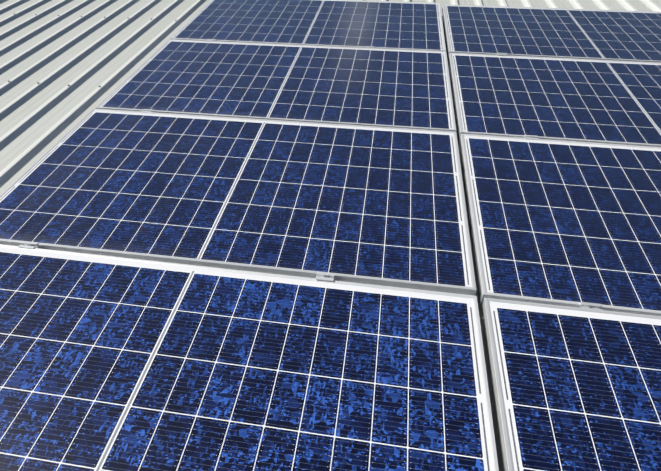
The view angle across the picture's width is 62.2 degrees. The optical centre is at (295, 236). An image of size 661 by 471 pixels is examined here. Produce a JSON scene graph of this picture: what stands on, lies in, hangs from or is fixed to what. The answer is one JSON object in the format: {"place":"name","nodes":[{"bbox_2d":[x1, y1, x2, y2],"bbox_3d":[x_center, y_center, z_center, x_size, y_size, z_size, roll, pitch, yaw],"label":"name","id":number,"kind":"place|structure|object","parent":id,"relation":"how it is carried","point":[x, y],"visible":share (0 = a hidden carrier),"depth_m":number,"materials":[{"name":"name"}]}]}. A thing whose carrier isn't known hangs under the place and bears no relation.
{"place":"outdoors","nodes":[
{"label":"outdoors","id":0,"kind":"place"},
{"bbox_2d":[0,0,660,470],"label":"roof","id":1,"kind":"structure","parent":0,"point":[54,48],"depth_m":3.42,"materials":[{"name":"grey metal"}]},
{"bbox_2d":[7,13,176,86],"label":"roof screws","id":2,"kind":"object","parent":1,"relation":"on","point":[80,16],"visible":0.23,"depth_m":3.90,"materials":[{"name":"silver metal"}]},
{"bbox_2d":[0,108,476,295],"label":"solar panel","id":3,"kind":"object","parent":1,"relation":"on","point":[377,205],"visible":0.92,"depth_m":1.97,"materials":[{"name":"glass"}]},
{"bbox_2d":[0,244,498,470],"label":"solar panel","id":4,"kind":"object","parent":1,"relation":"on","point":[109,363],"visible":1,"depth_m":1.36,"materials":[{"name":"glass"}]},
{"bbox_2d":[95,39,455,130],"bbox_3d":[-0.043,-0.826,2.885,1.680,0.036,1.000,5,38,8],"label":"solar panel","id":5,"kind":"object","parent":1,"relation":"on","point":[396,88],"visible":0.83,"depth_m":2.79,"materials":[{"name":"glass"}]},
{"bbox_2d":[170,0,445,50],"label":"solar panel","id":6,"kind":"object","parent":1,"relation":"on","point":[385,24],"visible":0.83,"depth_m":3.59,"materials":[{"name":"glass"}]},
{"bbox_2d":[442,4,660,62],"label":"solar panel","id":7,"kind":"object","parent":1,"relation":"on","point":[616,35],"visible":0.88,"depth_m":3.40,"materials":[{"name":"glass"}]},
{"bbox_2d":[448,53,660,146],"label":"solar panel","id":8,"kind":"object","parent":1,"relation":"on","point":[593,101],"visible":0.92,"depth_m":2.62,"materials":[{"name":"glass"}]},
{"bbox_2d":[459,134,660,315],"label":"solar panel","id":9,"kind":"object","parent":1,"relation":"on","point":[565,223],"visible":0.95,"depth_m":1.84,"materials":[{"name":"glass"}]},
{"bbox_2d":[482,298,660,470],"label":"solar panel","id":10,"kind":"object","parent":1,"relation":"on","point":[576,389],"visible":0.96,"depth_m":1.31,"materials":[{"name":"glass"}]},
{"bbox_3d":[1.367,0.290,1.471,1.660,0.030,0.040,5,38,8],"label":"rail","id":11,"kind":"object","parent":1,"relation":"on","visible":0},
{"bbox_2d":[579,302,602,309],"bbox_3d":[0.824,0.203,1.523,0.054,0.017,0.033,5,38,8],"label":"clamp","id":12,"kind":"object","parent":11,"relation":"attached to","point":[591,305],"visible":0.6,"depth_m":1.52,"materials":[{"name":"metal"}]},
{"bbox_3d":[1.541,-0.325,2.261,1.660,0.030,0.040,5,38,8],"label":"rail","id":13,"kind":"object","parent":1,"relation":"on","visible":0},
{"bbox_2d":[524,135,538,139],"bbox_3d":[0.998,-0.412,2.312,0.054,0.017,0.033,5,38,8],"label":"clamp","id":14,"kind":"object","parent":13,"relation":"attached to","point":[531,137],"visible":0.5,"depth_m":2.31,"materials":[{"name":"metal"}]},
{"bbox_3d":[-0.304,0.124,1.722,1.660,0.030,0.040,5,38,8],"label":"rail","id":15,"kind":"object","parent":1,"relation":"on","visible":0},
{"bbox_2d":[18,241,38,248],"bbox_3d":[-0.866,0.035,1.776,0.054,0.017,0.033,5,38,8],"label":"clamp","id":16,"kind":"object","parent":15,"relation":"attached to","point":[28,245],"visible":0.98,"depth_m":1.77,"materials":[{"name":"metal"}]},
{"bbox_2d":[315,272,334,280],"bbox_3d":[0.089,0.126,1.637,0.054,0.017,0.033,5,38,8],"label":"clamp","id":17,"kind":"object","parent":15,"relation":"attached to","point":[325,276],"visible":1,"depth_m":1.64,"materials":[{"name":"metal"}]},
{"bbox_3d":[-0.131,-0.492,2.511,1.660,0.030,0.040,5,38,8],"label":"rail","id":18,"kind":"object","parent":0,"visible":0},
{"bbox_2d":[141,109,153,112],"bbox_3d":[-0.693,-0.581,2.566,0.054,0.017,0.033,5,38,8],"label":"clamp","id":19,"kind":"object","parent":18,"relation":"attached to","point":[147,110],"visible":0.5,"depth_m":2.56,"materials":[{"name":"metal"}]}
]}

